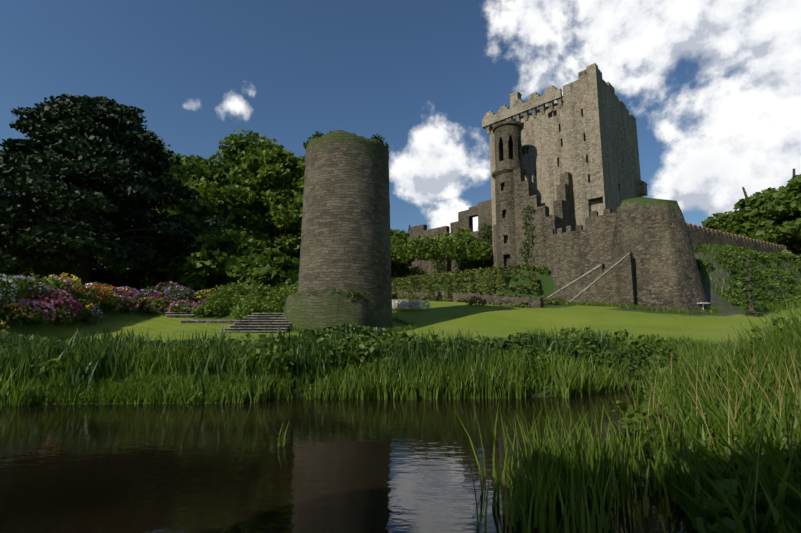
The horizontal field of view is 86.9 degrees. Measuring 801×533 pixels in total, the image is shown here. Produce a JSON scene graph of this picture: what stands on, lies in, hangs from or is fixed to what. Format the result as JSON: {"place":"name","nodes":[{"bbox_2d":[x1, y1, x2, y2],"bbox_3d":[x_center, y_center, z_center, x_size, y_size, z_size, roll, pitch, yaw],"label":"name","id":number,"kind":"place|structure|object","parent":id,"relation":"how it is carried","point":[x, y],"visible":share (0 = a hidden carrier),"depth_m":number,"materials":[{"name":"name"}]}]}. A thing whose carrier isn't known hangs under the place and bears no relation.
{"place":"outdoors","nodes":[
{"label":"outdoors","id":0,"kind":"place"},
{"bbox_2d":[0,388,697,532],"bbox_3d":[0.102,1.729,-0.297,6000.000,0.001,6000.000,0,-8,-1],"label":"river water","id":1,"kind":"structure","parent":0,"point":[337,465],"depth_m":5.32,"materials":[{"name":"black liquid"}]},
{"bbox_2d":[0,248,800,531],"bbox_3d":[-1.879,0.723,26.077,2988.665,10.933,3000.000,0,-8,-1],"label":"ground","id":2,"kind":"structure","parent":0,"point":[489,321],"depth_m":26.73,"materials":[{"name":"green plant"}]},
{"bbox_2d":[3,199,97,288],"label":"tree","id":3,"kind":"object","parent":2,"relation":"on","point":[93,277],"depth_m":52.74,"materials":[{"name":"green plant"}]},
{"bbox_2d":[0,275,212,317],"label":"lilac flowers","id":4,"kind":"object","parent":2,"relation":"on","point":[95,306],"visible":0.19,"depth_m":27.11,"materials":[{"name":"purple plant"}]},
{"bbox_2d":[0,272,215,333],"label":"yellow flowers","id":5,"kind":"object","parent":2,"relation":"on","point":[31,316],"visible":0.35,"depth_m":22.85,"materials":[{"name":"yellow plant"}]},
{"bbox_2d":[91,257,130,288],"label":"tree","id":6,"kind":"object","parent":2,"relation":"on","point":[104,277],"visible":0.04,"depth_m":61.41,"materials":[{"name":"green plant"}]},
{"bbox_2d":[0,93,233,291],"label":"tree","id":7,"kind":"object","parent":2,"relation":"on","point":[67,131],"depth_m":32.97,"materials":[{"name":"green plant"}]},
{"bbox_2d":[53,288,205,317],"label":"magenta flowers","id":8,"kind":"object","parent":2,"relation":"on","point":[128,291],"visible":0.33,"depth_m":27.65,"materials":[{"name":"pink plant"}]},
{"bbox_2d":[33,369,262,403],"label":"reeds","id":9,"kind":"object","parent":2,"relation":"on","point":[126,398],"depth_m":9.80,"materials":[{"name":"green plant"}]},
{"bbox_2d":[97,148,220,275],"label":"tree","id":10,"kind":"object","parent":2,"relation":"on","point":[184,169],"depth_m":55.43,"materials":[{"name":"green plant"}]},
{"bbox_2d":[114,231,206,294],"bbox_3d":[-22.479,0.907,43.842,10.781,9.857,11.809,0,-8,-1],"label":"bush","id":11,"kind":"object","parent":2,"relation":"on","point":[141,282],"depth_m":39.65,"materials":[{"name":"green plant"}]},
{"bbox_2d":[119,177,280,273],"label":"tree","id":12,"kind":"object","parent":2,"relation":"on","point":[212,200],"depth_m":47.74,"materials":[{"name":"green plant"}]},
{"bbox_2d":[0,274,429,313],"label":"flowers","id":13,"kind":"object","parent":2,"relation":"on","point":[411,304],"depth_m":25.41,"materials":[{"name":"purple plant"}]},
{"bbox_2d":[164,230,268,297],"bbox_3d":[-15.980,1.009,40.121,11.883,9.329,12.889,0,-8,-1],"label":"bush","id":14,"kind":"object","parent":2,"relation":"on","point":[201,271],"depth_m":36.30,"materials":[{"name":"green plant"}]},
{"bbox_2d":[166,305,291,332],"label":"garden steps","id":15,"kind":"structure","parent":2,"relation":"on","point":[249,322],"depth_m":23.22,"materials":[{"name":"stone"}]},
{"bbox_2d":[165,298,291,331],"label":"garden step treads","id":16,"kind":"object","parent":15,"relation":"on","point":[238,320],"visible":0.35,"depth_m":23.14,"materials":[{"name":"stone"}]},
{"bbox_2d":[0,273,486,332],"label":"flowering shrubs","id":17,"kind":"object","parent":2,"relation":"on","point":[22,285],"visible":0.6,"depth_m":22.32,"materials":[{"name":"multicoloured plant"}]},
{"bbox_2d":[185,129,301,256],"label":"tree","id":18,"kind":"object","parent":2,"relation":"on","point":[237,172],"depth_m":59.04,"materials":[{"name":"green plant"}]},
{"bbox_2d":[191,282,297,318],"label":"border plants","id":19,"kind":"object","parent":2,"relation":"on","point":[272,300],"visible":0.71,"depth_m":26.56,"materials":[{"name":"green plant"}]},
{"bbox_2d":[213,246,299,291],"bbox_3d":[-11.350,2.072,35.778,10.010,7.374,10.761,0,-8,-1],"label":"bush","id":20,"kind":"object","parent":2,"relation":"on","point":[273,267],"visible":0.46,"depth_m":32.99,"materials":[{"name":"green plant"}]},
{"bbox_2d":[219,147,305,260],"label":"tree","id":21,"kind":"object","parent":2,"relation":"on","point":[280,170],"depth_m":52.50,"materials":[{"name":"green plant"}]},
{"bbox_2d":[0,324,621,403],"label":"bank plants","id":22,"kind":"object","parent":2,"relation":"on","point":[310,359],"depth_m":11.35,"materials":[{"name":"green plant"}]},
{"bbox_2d":[283,289,366,331],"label":"round tower plinth","id":23,"kind":"structure","parent":2,"relation":"on","point":[303,309],"depth_m":22.48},
{"bbox_2d":[0,326,678,377],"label":"bank plants","id":24,"kind":"object","parent":2,"relation":"on","point":[402,334],"visible":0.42,"depth_m":12.02,"materials":[{"name":"green plant"}]},
{"bbox_2d":[298,130,392,330],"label":"round tower","id":25,"kind":"structure","parent":2,"relation":"on","point":[345,246],"depth_m":24.25,"materials":[{"name":"grey stone"}]},
{"bbox_2d":[293,130,388,299],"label":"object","id":26,"kind":"object","parent":25,"relation":"on","point":[355,296],"visible":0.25,"depth_m":23.28,"materials":[{"name":"green plant"}]},
{"bbox_2d":[0,332,692,386],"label":"bank shrubs","id":27,"kind":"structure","parent":2,"relation":"on","point":[598,353],"depth_m":12.71,"materials":[{"name":"green plant"}]},
{"bbox_2d":[296,323,396,343],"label":"plants","id":28,"kind":"object","parent":2,"relation":"on","point":[354,328],"visible":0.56,"depth_m":14.38,"materials":[{"name":"green plant"}]},
{"bbox_2d":[0,333,730,406],"bbox_3d":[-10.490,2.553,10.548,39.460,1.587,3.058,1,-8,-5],"label":"reed bank","id":29,"kind":"structure","parent":2,"relation":"on","point":[577,382],"depth_m":10.60,"materials":[{"name":"green plant"}]},
{"bbox_2d":[390,229,405,278],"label":"tree","id":30,"kind":"object","parent":2,"relation":"on","point":[404,266],"visible":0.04,"depth_m":69.52,"materials":[{"name":"green plant"}]},
{"bbox_2d":[391,225,450,278],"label":"tree","id":31,"kind":"object","parent":2,"relation":"on","point":[396,268],"depth_m":67.49,"materials":[{"name":"green plant"}]},
{"bbox_2d":[390,227,491,264],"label":"shrubs","id":32,"kind":"object","parent":2,"relation":"on","point":[455,248],"visible":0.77,"depth_m":56.16,"materials":[{"name":"green plant"}]},
{"bbox_2d":[405,200,493,277],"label":"ruin walls","id":33,"kind":"structure","parent":2,"relation":"on","point":[482,211],"depth_m":62.72,"materials":[{"name":"stone"}]},
{"bbox_2d":[392,291,542,307],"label":"terrace wall","id":34,"kind":"structure","parent":2,"relation":"on","point":[531,301],"depth_m":37.97,"materials":[{"name":"stone"}]},
{"bbox_2d":[391,264,566,307],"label":"hedge terraces","id":35,"kind":"object","parent":2,"relation":"on","point":[428,282],"visible":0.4,"depth_m":42.29,"materials":[{"name":"green plant"}]},
{"bbox_2d":[275,399,689,532],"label":"reeds","id":36,"kind":"object","parent":2,"relation":"on","point":[571,470],"visible":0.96,"depth_m":4.32,"materials":[{"name":"green plant"}]},
{"bbox_2d":[431,206,535,275],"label":"ivy on ruins","id":37,"kind":"object","parent":2,"relation":"on","point":[459,265],"visible":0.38,"depth_m":58.08,"materials":[{"name":"green plant"}]},
{"bbox_2d":[288,299,722,333],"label":"wall grass","id":38,"kind":"structure","parent":2,"relation":"on","point":[602,304],"depth_m":32.05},
{"bbox_2d":[492,166,526,269],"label":"turret","id":39,"kind":"object","parent":2,"relation":"on","point":[505,218],"visible":0.6,"depth_m":48.98,"materials":[{"name":"grey stone"}]},
{"bbox_2d":[494,125,522,169],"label":"turret","id":40,"kind":"object","parent":39,"relation":"on","point":[508,145],"visible":0.75,"depth_m":50.27,"materials":[{"name":"grey stone"}]},
{"bbox_2d":[493,120,522,132],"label":"turret cornice","id":41,"kind":"structure","parent":40,"relation":"on","point":[508,122],"depth_m":50.36,"materials":[{"name":"grey stone"}]},
{"bbox_2d":[493,168,636,306],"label":"castle walls","id":42,"kind":"structure","parent":2,"relation":"on","point":[564,251],"depth_m":41.18,"materials":[{"name":"stone"}]},
{"bbox_2d":[546,252,632,301],"bbox_3d":[16.698,1.468,38.058,8.350,4.288,2.720,-8,-11,44],"label":"ramp coping","id":43,"kind":"object","parent":42,"relation":"attached to","point":[598,278],"visible":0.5,"depth_m":37.21,"materials":[{"name":"stone"}]},
{"bbox_2d":[489,95,641,266],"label":"castle keep","id":44,"kind":"structure","parent":2,"relation":"on","point":[590,144],"depth_m":50.18,"materials":[{"name":"grey stone"}]},
{"bbox_2d":[482,63,636,134],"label":"battlement","id":45,"kind":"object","parent":44,"relation":"on","point":[590,82],"depth_m":51.82,"materials":[{"name":"grey stone"}]},
{"bbox_2d":[637,179,647,195],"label":"keep oriel","id":46,"kind":"object","parent":44,"relation":"attached to","point":[642,188],"visible":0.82,"depth_m":55.66,"materials":[{"name":"grey stone"}]},
{"bbox_2d":[611,197,709,312],"bbox_3d":[22.012,-0.615,36.912,7.900,11.000,7.031,-8,-11,44],"label":"bastion","id":47,"kind":"object","parent":2,"relation":"on","point":[652,235],"visible":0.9,"depth_m":34.29,"materials":[{"name":"stone"}]},
{"bbox_2d":[612,394,800,532],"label":"leafy plants","id":48,"kind":"object","parent":2,"relation":"on","point":[728,520],"visible":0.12,"depth_m":3.62,"materials":[{"name":"green plant"}]},
{"bbox_2d":[613,336,800,532],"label":"dry stalks","id":49,"kind":"object","parent":2,"relation":"on","point":[765,410],"visible":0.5,"depth_m":4.58,"materials":[{"name":"green plant"}]},
{"bbox_2d":[638,295,800,482],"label":"tall grass","id":50,"kind":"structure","parent":2,"relation":"on","point":[784,339],"depth_m":5.86,"materials":[{"name":"green plant"}]},
{"bbox_2d":[686,224,796,259],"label":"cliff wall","id":51,"kind":"structure","parent":2,"relation":"on","point":[699,235],"depth_m":46.63,"materials":[{"name":"stone"}]},
{"bbox_2d":[686,223,794,248],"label":"cliff wall caps","id":52,"kind":"object","parent":51,"relation":"on","point":[739,235],"visible":0.23,"depth_m":48.58,"materials":[{"name":"grey stone"}]},
{"bbox_2d":[743,257,757,316],"bbox_3d":[25.906,1.575,31.345,0.600,4.600,0.600,0,-8,-1],"label":"ivy","id":53,"kind":"object","parent":2,"relation":"on","point":[750,297],"visible":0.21,"depth_m":31.16,"materials":[{"name":"green plant"}]},
{"bbox_2d":[702,187,800,258],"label":"tree","id":54,"kind":"object","parent":2,"relation":"on","point":[745,220],"depth_m":59.63,"materials":[{"name":"green plant"}]},
{"bbox_2d":[734,251,772,314],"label":"ivy pillar","id":55,"kind":"structure","parent":2,"relation":"on","point":[753,279],"depth_m":31.18,"materials":[{"name":"green plant"}]},
{"bbox_2d":[739,169,800,262],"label":"tree","id":56,"kind":"object","parent":2,"relation":"on","point":[779,201],"depth_m":56.25,"materials":[{"name":"green plant"}]},
{"bbox_2d":[0,0,800,232],"label":"sky","id":57,"kind":"structure","parent":0,"point":[711,88],"materials":[{"name":"blue"}]},
{"bbox_2d":[621,369,800,532],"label":"bank grass","id":58,"kind":"structure","parent":0,"point":[684,485],"depth_m":3.82,"materials":[{"name":"green plant"}]},
{"bbox_2d":[693,242,800,311],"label":"ivy","id":59,"kind":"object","parent":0,"point":[770,305],"depth_m":40.87,"materials":[{"name":"green plant"}]},
{"bbox_2d":[692,243,800,305],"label":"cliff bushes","id":60,"kind":"object","parent":59,"relation":"on","point":[770,257],"visible":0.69,"depth_m":41.86,"materials":[{"name":"green plant"}]}
]}

